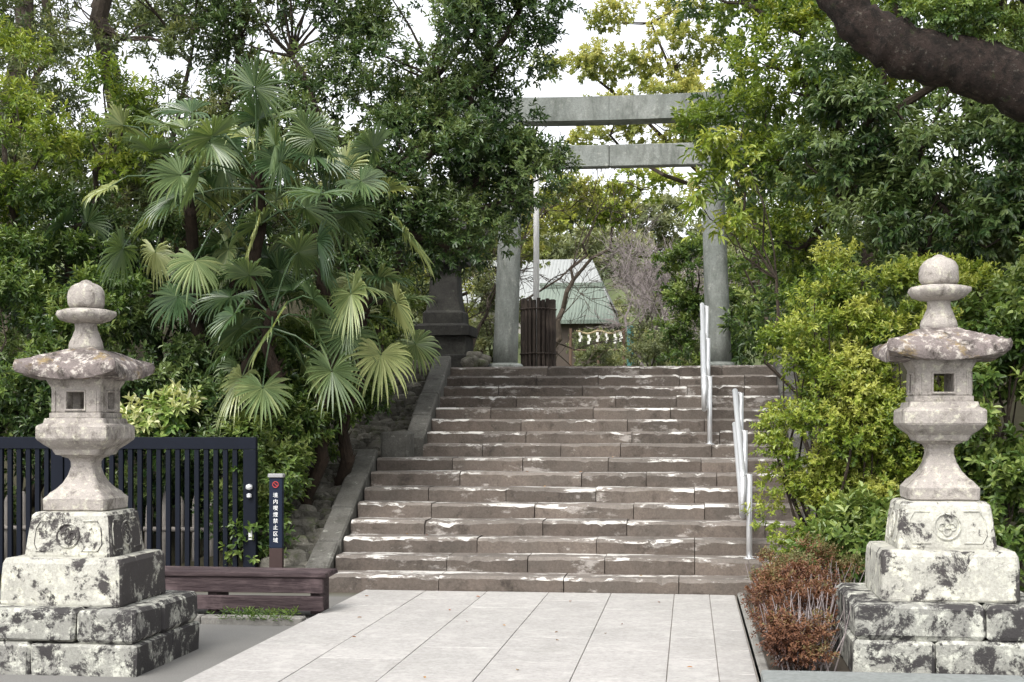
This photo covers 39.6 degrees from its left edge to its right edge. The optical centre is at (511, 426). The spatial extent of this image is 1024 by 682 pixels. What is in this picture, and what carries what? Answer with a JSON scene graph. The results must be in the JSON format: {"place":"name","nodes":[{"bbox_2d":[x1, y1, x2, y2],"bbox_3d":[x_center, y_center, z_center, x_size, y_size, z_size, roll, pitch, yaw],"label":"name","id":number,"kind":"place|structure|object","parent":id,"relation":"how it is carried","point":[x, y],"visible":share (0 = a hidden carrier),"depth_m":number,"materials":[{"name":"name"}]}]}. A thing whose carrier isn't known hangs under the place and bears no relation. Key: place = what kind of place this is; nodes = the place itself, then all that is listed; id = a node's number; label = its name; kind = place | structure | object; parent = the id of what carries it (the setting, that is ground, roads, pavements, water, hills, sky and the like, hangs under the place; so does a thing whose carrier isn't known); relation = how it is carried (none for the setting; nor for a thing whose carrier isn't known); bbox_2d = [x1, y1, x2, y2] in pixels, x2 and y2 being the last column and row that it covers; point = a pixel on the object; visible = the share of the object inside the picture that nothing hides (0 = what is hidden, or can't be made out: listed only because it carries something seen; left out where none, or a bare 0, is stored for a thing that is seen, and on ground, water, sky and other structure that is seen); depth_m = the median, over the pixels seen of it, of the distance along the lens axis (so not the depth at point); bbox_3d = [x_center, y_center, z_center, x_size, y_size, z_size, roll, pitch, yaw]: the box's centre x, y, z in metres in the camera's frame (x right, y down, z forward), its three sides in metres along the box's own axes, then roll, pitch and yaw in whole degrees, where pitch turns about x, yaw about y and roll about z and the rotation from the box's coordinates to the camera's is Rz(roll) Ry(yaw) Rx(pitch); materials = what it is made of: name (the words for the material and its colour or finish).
{"place":"outdoors","nodes":[
{"label":"outdoors","id":0,"kind":"place"},
{"bbox_2d":[183,590,758,681],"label":"paved path","id":1,"kind":"structure","parent":0,"point":[409,635],"depth_m":10.19,"materials":[{"name":"stone"}]},
{"bbox_2d":[352,471,691,677],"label":"fallen leaves","id":2,"kind":"object","parent":1,"relation":"on","point":[504,624],"visible":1,"depth_m":10.98,"materials":[{"name":"brown plant"}]},
{"bbox_2d":[0,0,1017,250],"label":"sky","id":3,"kind":"structure","parent":0,"point":[574,24],"materials":[{"name":"white"}]},
{"bbox_2d":[0,246,1023,681],"bbox_3d":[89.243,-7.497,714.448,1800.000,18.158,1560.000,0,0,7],"label":"ground","id":4,"kind":"structure","parent":0,"point":[220,642],"depth_m":11.34,"materials":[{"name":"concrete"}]},
{"bbox_2d":[0,0,78,353],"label":"cypress tree","id":5,"kind":"object","parent":4,"relation":"on","point":[30,6],"visible":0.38,"depth_m":20.56,"materials":[{"name":"green plant"}]},
{"bbox_2d":[0,168,153,530],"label":"osmanthus shrub","id":6,"kind":"object","parent":4,"relation":"on","point":[14,275],"visible":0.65,"depth_m":15.25,"materials":[{"name":"green plant"}]},
{"bbox_2d":[1,196,158,351],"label":"fan palm","id":7,"kind":"object","parent":4,"relation":"on","point":[91,219],"visible":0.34,"depth_m":15.81,"materials":[{"name":"green plant"}]},
{"bbox_2d":[0,11,166,507],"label":"pittosporum tree","id":8,"kind":"object","parent":4,"relation":"on","point":[70,141],"visible":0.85,"depth_m":15.79,"materials":[{"name":"green plant"}]},
{"bbox_2d":[0,280,199,676],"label":"stone lantern","id":9,"kind":"object","parent":4,"relation":"on","point":[84,592],"visible":1,"depth_m":9.37,"materials":[{"name":"stone"}]},
{"bbox_2d":[0,0,200,348],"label":"cypress tree","id":10,"kind":"object","parent":4,"relation":"on","point":[100,14],"visible":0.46,"depth_m":19.72,"materials":[{"name":"green plant"}]},
{"bbox_2d":[0,437,257,573],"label":"metal gate","id":11,"kind":"structure","parent":4,"relation":"on","point":[60,467],"depth_m":14.13,"materials":[{"name":"metal"}]},
{"bbox_2d":[4,491,262,565],"bbox_3d":[-4.702,1.100,14.797,4.400,0.905,0.186,0,0,7],"label":"paling fence","id":12,"kind":"object","parent":4,"relation":"on","point":[144,528],"visible":0.16,"depth_m":14.61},
{"bbox_2d":[0,173,327,550],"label":"laurel shrub","id":13,"kind":"object","parent":4,"relation":"on","point":[173,366],"visible":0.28,"depth_m":15.20,"materials":[{"name":"green plant"}]},
{"bbox_2d":[120,379,209,470],"bbox_3d":[-3.643,-0.010,14.703,1.061,0.975,0.986,0,0,7],"label":"aucuba shrub","id":14,"kind":"object","parent":4,"relation":"on","point":[170,411],"visible":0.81,"depth_m":14.52,"materials":[{"name":"green plant"}]},
{"bbox_2d":[81,101,268,522],"bbox_3d":[-3.535,-1.046,15.131,1.850,4.812,1.949,0,0,-30],"label":"fan palm","id":15,"kind":"object","parent":4,"relation":"on","point":[218,148],"visible":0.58,"depth_m":15.09,"materials":[{"name":"green plant"}]},
{"bbox_2d":[0,0,362,382],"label":"evergreen oak tree","id":16,"kind":"object","parent":4,"relation":"on","point":[133,188],"visible":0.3,"depth_m":18.00,"materials":[{"name":"green plant"}]},
{"bbox_2d":[0,0,439,375],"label":"bare branch tree","id":17,"kind":"object","parent":4,"relation":"on","point":[186,78],"visible":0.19,"depth_m":19.28,"materials":[{"name":"green plant"}]},
{"bbox_2d":[144,197,325,360],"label":"fan palm","id":18,"kind":"object","parent":4,"relation":"on","point":[169,300],"visible":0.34,"depth_m":15.06,"materials":[{"name":"green plant"}]},
{"bbox_2d":[0,0,497,355],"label":"background trees","id":19,"kind":"object","parent":4,"relation":"on","point":[282,225],"visible":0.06,"depth_m":22.85,"materials":[{"name":"green plant"}]},
{"bbox_2d":[194,614,305,625],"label":"kerb","id":20,"kind":"structure","parent":4,"relation":"on","point":[214,619],"depth_m":11.38,"materials":[{"name":"concrete"}]},
{"bbox_2d":[165,566,337,613],"bbox_3d":[-2.588,1.374,12.039,2.186,0.353,0.415,0,0,7],"label":"wooden bench","id":21,"kind":"object","parent":4,"relation":"on","point":[218,584],"visible":0.59,"depth_m":11.81,"materials":[{"name":"brown wood"}]},
{"bbox_2d":[206,605,300,620],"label":"kerb weeds","id":22,"kind":"object","parent":4,"relation":"on","point":[250,612],"visible":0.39,"depth_m":11.55,"materials":[{"name":"green plant"}]},
{"bbox_2d":[129,49,390,473],"bbox_3d":[-2.632,-1.167,14.951,2.569,5.286,2.172,0,0,-27],"label":"fan palm","id":23,"kind":"object","parent":4,"relation":"on","point":[196,271],"visible":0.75,"depth_m":14.55,"materials":[{"name":"green plant"}]},
{"bbox_2d":[268,473,284,567],"bbox_3d":[-2.275,1.010,13.738,0.150,1.120,0.090,0,0,7],"label":"sign post","id":24,"kind":"object","parent":4,"relation":"on","point":[276,520],"visible":1,"depth_m":13.71,"materials":[{"name":"black metal"}]},
{"bbox_2d":[191,228,367,517],"bbox_3d":[-2.401,-0.215,14.591,1.573,3.567,1.610,0,0,-38],"label":"fan palm","id":25,"kind":"object","parent":4,"relation":"on","point":[229,320],"visible":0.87,"depth_m":14.53,"materials":[{"name":"green plant"}]},
{"bbox_2d":[200,256,424,564],"bbox_3d":[-2.212,-0.451,17.184,1.931,4.123,6.679,0,0,7],"label":"camellia shrub","id":26,"kind":"object","parent":4,"relation":"on","point":[303,414],"visible":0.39,"depth_m":14.83,"materials":[{"name":"green plant"}]},
{"bbox_2d":[219,360,431,567],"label":"rubble embankment","id":27,"kind":"structure","parent":4,"relation":"on","point":[308,521],"depth_m":16.35,"materials":[{"name":"stone"}]},
{"bbox_2d":[229,105,434,504],"bbox_3d":[-1.907,-1.003,14.864,1.968,4.540,2.218,0,0,-42],"label":"fan palm","id":28,"kind":"object","parent":4,"relation":"on","point":[345,301],"visible":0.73,"depth_m":14.66,"materials":[{"name":"green plant"}]},
{"bbox_2d":[285,267,441,485],"bbox_3d":[-1.614,-0.377,15.294,1.623,2.703,1.406,0,0,7],"label":"fan palm","id":29,"kind":"object","parent":4,"relation":"on","point":[392,355],"visible":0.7,"depth_m":15.00,"materials":[{"name":"green plant"}]},
{"bbox_2d":[167,0,586,400],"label":"evergreen oak tree","id":30,"kind":"object","parent":4,"relation":"on","point":[463,147],"visible":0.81,"depth_m":17.07,"materials":[{"name":"green plant"}]},
{"bbox_2d":[414,199,489,366],"bbox_3d":[-0.989,-2.159,21.287,1.197,2.662,1.197,0,0,7],"label":"dark stone lantern","id":31,"kind":"object","parent":4,"relation":"on","point":[446,323],"visible":0.47,"depth_m":21.00,"materials":[{"name":"grey stone"}]},
{"bbox_2d":[412,195,567,349],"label":"bare branch tree","id":32,"kind":"object","parent":4,"relation":"on","point":[486,315],"visible":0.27,"depth_m":25.18,"materials":[{"name":"plant"}]},
{"bbox_2d":[405,169,613,351],"bbox_3d":[-0.131,-3.182,29.297,4.511,4.314,2.170,0,0,7],"label":"lime maple tree","id":33,"kind":"object","parent":4,"relation":"on","point":[581,186],"visible":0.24,"depth_m":28.89,"materials":[{"name":"green plant"}]},
{"bbox_2d":[533,43,538,365],"bbox_3d":[0.383,-3.475,22.425,0.120,5.450,0.120,0,0,7],"label":"white flagpole","id":34,"kind":"object","parent":4,"relation":"on","point":[536,248],"visible":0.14,"depth_m":22.39,"materials":[{"name":"metal"}]},
{"bbox_2d":[462,259,617,333],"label":"shrine hall","id":35,"kind":"structure","parent":4,"relation":"on","point":[552,270],"depth_m":61.81,"materials":[{"name":"paint"}]},
{"bbox_2d":[437,126,675,365],"bbox_3d":[1.156,-3.161,26.751,5.591,5.961,3.532,0,0,-25],"label":"bare branch tree","id":36,"kind":"object","parent":4,"relation":"on","point":[570,267],"visible":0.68,"depth_m":26.89,"materials":[{"name":"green plant"}]},
{"bbox_2d":[305,354,816,567],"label":"stair stringer kerbs","id":37,"kind":"structure","parent":4,"relation":"on","point":[411,441],"depth_m":16.57,"materials":[{"name":"stone"}]},
{"bbox_2d":[329,365,801,597],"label":"stone stairs","id":38,"kind":"structure","parent":4,"relation":"on","point":[466,501],"depth_m":15.35,"materials":[{"name":"grey stone"}]},
{"bbox_2d":[460,351,491,366],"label":"boulders","id":39,"kind":"object","parent":38,"relation":"on","point":[475,359],"visible":0.9,"depth_m":20.52,"materials":[{"name":"stone"}]},
{"bbox_2d":[519,298,556,366],"bbox_3d":[0.412,-1.425,22.422,0.594,1.190,0.594,0,0,7],"label":"wooden slat guard","id":40,"kind":"object","parent":38,"relation":"on","point":[546,353],"visible":0.79,"depth_m":22.19,"materials":[{"name":"brown wood"}]},
{"bbox_2d":[461,91,771,366],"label":"stone torii gate","id":41,"kind":"structure","parent":38,"relation":"on","point":[610,110],"depth_m":20.62,"materials":[{"name":"grey stone"}]},
{"bbox_2d":[700,303,711,453],"bbox_3d":[2.489,-0.700,18.192,0.150,2.040,3.180,0,0,7],"label":"steel handrail","id":42,"kind":"object","parent":38,"relation":"on","point":[706,389],"visible":0.96,"depth_m":17.17,"materials":[{"name":"silver metal"}]},
{"bbox_2d":[732,388,754,558],"bbox_3d":[2.380,0.470,14.653,0.150,1.800,2.530,0,0,7],"label":"steel handrail","id":43,"kind":"object","parent":38,"relation":"on","point":[743,475],"visible":0.95,"depth_m":14.01,"materials":[{"name":"silver metal"}]},
{"bbox_2d":[408,249,734,366],"bbox_3d":[2.637,-2.099,34.819,6.026,2.994,19.366,0,0,12],"label":"roadside shrub","id":44,"kind":"object","parent":4,"relation":"on","point":[648,347],"visible":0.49,"depth_m":28.62,"materials":[{"name":"green plant"}]},
{"bbox_2d":[539,282,620,366],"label":"shrine hut","id":45,"kind":"object","parent":4,"relation":"on","point":[576,307],"visible":0.39,"depth_m":46.33,"materials":[{"name":"green metal"}]},
{"bbox_2d":[569,328,624,365],"bbox_3d":[2.148,-1.925,35.956,1.430,1.150,0.190,0,0,7],"label":"shimenawa rope fence","id":46,"kind":"object","parent":4,"relation":"on","point":[588,342],"visible":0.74,"depth_m":35.91,"materials":[{"name":"paper"}]},
{"bbox_2d":[539,167,686,347],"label":"lime maple tree","id":47,"kind":"object","parent":4,"relation":"on","point":[654,177],"visible":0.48,"depth_m":42.73,"materials":[{"name":"green plant"}]},
{"bbox_2d":[626,326,633,365],"bbox_3d":[2.825,-1.835,33.911,0.200,1.170,0.195,0,0,7],"label":"teal bollard post","id":48,"kind":"object","parent":4,"relation":"on","point":[629,332],"visible":0.35,"depth_m":33.85,"materials":[{"name":"paint"}]},
{"bbox_2d":[594,208,701,365],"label":"bare cherry tree","id":49,"kind":"object","parent":4,"relation":"on","point":[630,305],"visible":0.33,"depth_m":36.96,"materials":[{"name":"grey plant"}]},
{"bbox_2d":[529,0,791,326],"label":"camphor tree","id":50,"kind":"object","parent":4,"relation":"on","point":[586,61],"visible":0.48,"depth_m":36.02,"materials":[{"name":"green plant"}]},
{"bbox_2d":[586,225,743,363],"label":"bare cherry tree","id":51,"kind":"object","parent":4,"relation":"on","point":[641,249],"visible":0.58,"depth_m":31.86,"materials":[{"name":"grey plant"}]},
{"bbox_2d":[598,234,757,352],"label":"bare cherry tree","id":52,"kind":"object","parent":4,"relation":"on","point":[629,280],"visible":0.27,"depth_m":29.75,"materials":[{"name":"grey plant"}]},
{"bbox_2d":[645,170,815,365],"bbox_3d":[3.900,-2.870,25.279,2.077,4.214,3.401,0,0,-42],"label":"round evergreen shrub","id":53,"kind":"object","parent":4,"relation":"on","point":[691,299],"visible":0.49,"depth_m":25.57,"materials":[{"name":"green plant"}]},
{"bbox_2d":[676,124,814,467],"bbox_3d":[2.358,-1.232,14.144,1.472,3.585,0.733,0,0,7],"label":"young camellia sapling","id":54,"kind":"object","parent":4,"relation":"on","point":[719,140],"visible":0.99,"depth_m":14.20,"materials":[{"name":"green plant"}]},
{"bbox_2d":[737,593,850,681],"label":"planting bed","id":55,"kind":"object","parent":4,"relation":"on","point":[762,660],"visible":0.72,"depth_m":9.44,"materials":[{"name":"grey stone"}]},
{"bbox_2d":[739,530,864,670],"bbox_3d":[2.113,1.181,10.089,0.950,0.744,3.223,0,0,11],"label":"russet azalea bush","id":56,"kind":"object","parent":55,"relation":"on","point":[795,605],"visible":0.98,"depth_m":9.21,"materials":[{"name":"brown plant"}]},
{"bbox_2d":[783,230,1023,591],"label":"camellia shrub","id":57,"kind":"object","parent":55,"relation":"on","point":[994,468],"visible":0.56,"depth_m":11.61,"materials":[{"name":"green plant"}]},
{"bbox_2d":[834,254,1023,676],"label":"stone lantern","id":58,"kind":"object","parent":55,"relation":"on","point":[938,591],"visible":1,"depth_m":8.74,"materials":[{"name":"stone"}]},
{"bbox_2d":[667,0,1016,399],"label":"camphor tree","id":59,"kind":"object","parent":4,"relation":"on","point":[762,11],"visible":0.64,"depth_m":15.58,"materials":[{"name":"green plant"}]},
{"bbox_2d":[673,0,1023,365],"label":"background trees","id":60,"kind":"object","parent":4,"relation":"on","point":[927,101],"visible":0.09,"depth_m":19.77,"materials":[{"name":"green plant"}]},
{"bbox_2d":[740,232,1003,581],"bbox_3d":[3.348,0.046,13.507,2.437,3.709,3.995,0,0,7],"label":"lime green hedge","id":61,"kind":"object","parent":4,"relation":"on","point":[870,438],"visible":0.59,"depth_m":12.11,"materials":[{"name":"green plant"}]},
{"bbox_2d":[770,0,1023,543],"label":"camellia tree","id":62,"kind":"object","parent":4,"relation":"on","point":[990,213],"visible":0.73,"depth_m":13.44,"materials":[{"name":"green plant"}]},
{"bbox_2d":[816,0,1023,122],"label":"old camphor tree","id":63,"kind":"object","parent":4,"relation":"on","point":[979,67],"visible":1,"depth_m":10.55,"materials":[{"name":"brown plant"}]},
{"bbox_2d":[910,0,1023,50],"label":"camphor tree","id":64,"kind":"object","parent":4,"relation":"on","point":[1013,5],"visible":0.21,"depth_m":13.96,"materials":[{"name":"green plant"}]},
{"bbox_2d":[289,154,1020,365],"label":"forest hill","id":65,"kind":"structure","parent":0,"point":[563,247],"depth_m":71.06,"materials":[{"name":"green plant"}]},
{"bbox_2d":[761,670,1023,681],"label":"raised granite pavement","id":66,"kind":"structure","parent":0,"point":[795,676],"depth_m":8.23,"materials":[{"name":"grey stone"}]}
]}

